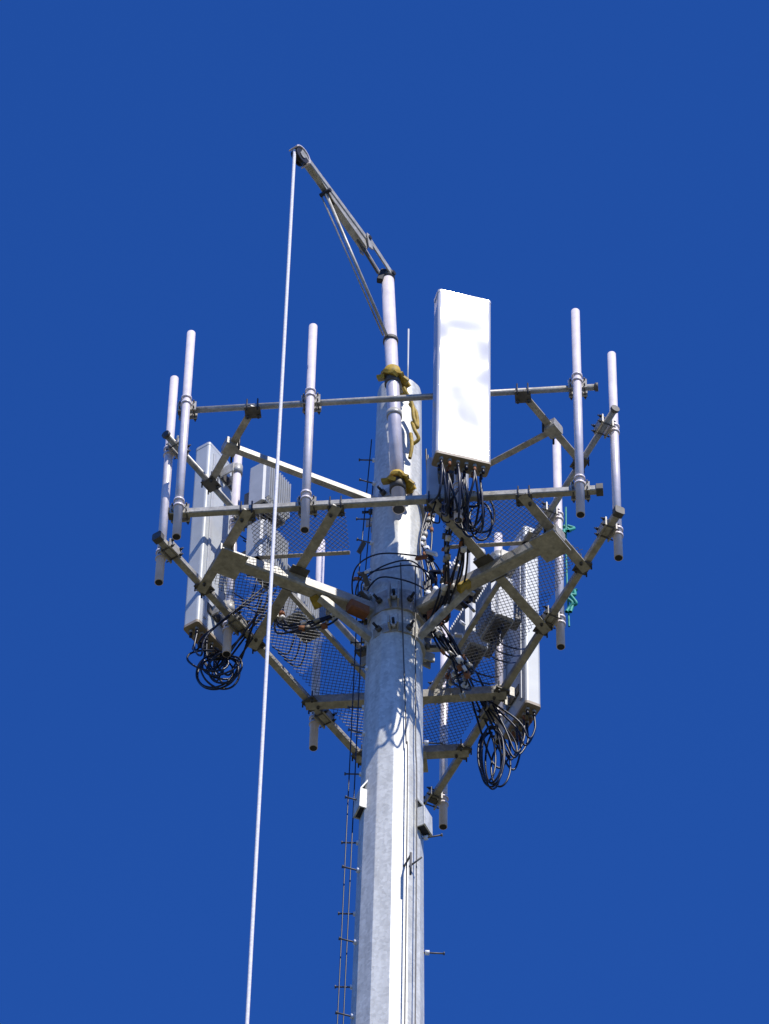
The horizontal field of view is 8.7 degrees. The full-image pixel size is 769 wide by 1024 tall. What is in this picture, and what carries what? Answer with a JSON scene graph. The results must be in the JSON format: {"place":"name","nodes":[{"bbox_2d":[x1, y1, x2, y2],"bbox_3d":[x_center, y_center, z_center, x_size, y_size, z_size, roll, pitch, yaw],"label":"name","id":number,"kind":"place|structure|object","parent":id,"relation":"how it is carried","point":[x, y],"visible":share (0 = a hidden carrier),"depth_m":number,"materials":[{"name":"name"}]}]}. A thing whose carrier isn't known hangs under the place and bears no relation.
{"place":"outdoors","nodes":[
{"label":"outdoors","id":0,"kind":"place"},
{"bbox_2d":[0,0,768,1023],"label":"sky","id":1,"kind":"structure","parent":0,"point":[540,161],"materials":[{"name":"blue"}]},
{"label":"ground","id":2,"kind":"structure","parent":0,"visible":0},
{"bbox_2d":[335,379,444,1023],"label":"monopole tower","id":3,"kind":"structure","parent":2,"relation":"on","point":[392,815],"depth_m":35.59,"materials":[{"name":"metal"}]},
{"bbox_2d":[289,144,419,513],"bbox_3d":[-0.220,-1.411,38.828,0.293,3.347,1.519,-28,-57,22],"label":"davit hoist","id":4,"kind":"object","parent":3,"relation":"attached to","point":[393,377],"visible":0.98,"depth_m":39.44,"materials":[{"name":"metal"}]},
{"bbox_2d":[245,149,295,1023],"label":"hoist rope","id":5,"kind":"object","parent":4,"relation":"hanging from","point":[250,958],"visible":1,"depth_m":35.36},
{"bbox_2d":[273,449,495,698],"bbox_3d":[0.318,0.280,37.847,1.676,2.466,1.669,32,-57,-22],"label":"coaxial cable bundle","id":6,"kind":"object","parent":3,"relation":"attached to","point":[461,663],"visible":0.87,"depth_m":37.24,"materials":[{"name":"rubber"}]},
{"bbox_2d":[152,308,624,829],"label":"antenna platform","id":7,"kind":"structure","parent":3,"relation":"attached to","point":[551,543],"depth_m":37.38,"materials":[{"name":"metal"}]},
{"bbox_2d":[184,442,276,689],"bbox_3d":[-1.144,0.360,38.105,0.472,2.700,0.632,38,-60,-26],"label":"panel antenna","id":8,"kind":"object","parent":7,"relation":"attached to","point":[204,619],"visible":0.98,"depth_m":37.74,"materials":[{"name":"plastic"}]},
{"bbox_2d":[234,519,287,613],"bbox_3d":[-0.940,0.421,37.958,0.320,0.773,0.300,-28,-57,22],"label":"remote radio unit","id":9,"kind":"object","parent":7,"relation":"attached to","point":[250,551],"visible":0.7,"depth_m":37.97,"materials":[{"name":"paint"}]},
{"bbox_2d":[240,463,290,541],"bbox_3d":[-0.930,-0.019,38.502,0.320,0.773,0.300,-28,-57,22],"label":"remote radio unit","id":10,"kind":"object","parent":7,"relation":"attached to","point":[262,483],"visible":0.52,"depth_m":38.49,"materials":[{"name":"paint"}]},
{"bbox_2d":[272,576,325,667],"bbox_3d":[-0.656,0.825,38.112,0.320,0.773,0.300,-28,-57,22],"label":"remote radio unit","id":11,"kind":"object","parent":7,"relation":"attached to","point":[317,613],"visible":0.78,"depth_m":38.02,"materials":[{"name":"paint"}]},
{"bbox_2d":[426,457,468,523],"bbox_3d":[0.458,-0.156,36.977,0.300,0.773,0.320,-3,-51,4],"label":"remote radio unit","id":12,"kind":"object","parent":7,"relation":"attached to","point":[433,479],"visible":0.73,"depth_m":36.98,"materials":[{"name":"paint"}]},
{"bbox_2d":[429,289,495,540],"bbox_3d":[0.579,-0.671,37.271,0.485,2.469,0.584,1,-51,0],"label":"panel antenna","id":13,"kind":"object","parent":7,"relation":"attached to","point":[461,388],"visible":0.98,"depth_m":37.09,"materials":[{"name":"plastic"}]},
{"bbox_2d":[449,548,485,610],"bbox_3d":[0.691,0.614,39.011,0.320,0.773,0.300,21,-54,-15],"label":"remote radio unit","id":14,"kind":"object","parent":7,"relation":"attached to","point":[468,599],"visible":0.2,"depth_m":38.96,"materials":[{"name":"paint"}]},
{"bbox_2d":[450,603,498,684],"bbox_3d":[0.698,1.058,38.405,0.320,0.773,0.300,21,-54,-15],"label":"remote radio unit","id":15,"kind":"object","parent":7,"relation":"attached to","point":[466,615],"visible":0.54,"depth_m":38.35,"materials":[{"name":"paint"}]},
{"bbox_2d":[475,577,524,663],"bbox_3d":[0.887,0.837,38.030,0.320,0.773,0.300,21,-54,-15],"label":"remote radio unit","id":16,"kind":"object","parent":7,"relation":"attached to","point":[484,592],"visible":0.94,"depth_m":37.95,"materials":[{"name":"paint"}]},
{"bbox_2d":[468,526,540,789],"bbox_3d":[0.832,1.117,38.503,0.599,2.956,0.405,21,-54,-15],"label":"panel antenna","id":17,"kind":"object","parent":7,"relation":"attached to","point":[521,708],"visible":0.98,"depth_m":38.08,"materials":[{"name":"plastic"}]},
{"bbox_2d":[562,507,577,626],"bbox_3d":[1.390,0.400,37.897,0.111,1.400,0.085,1,-51,0],"label":"teal tag line","id":18,"kind":"object","parent":7,"relation":"attached to","point":[573,594],"visible":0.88,"depth_m":37.66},
{"bbox_2d":[407,329,408,377],"bbox_3d":[0.185,-1.182,39.759,0.036,0.850,0.034,1,-51,0],"label":"lightning rod","id":19,"kind":"object","parent":3,"relation":"on","point":[408,355],"visible":0.41,"depth_m":39.80,"materials":[{"name":"metal"}]}
]}

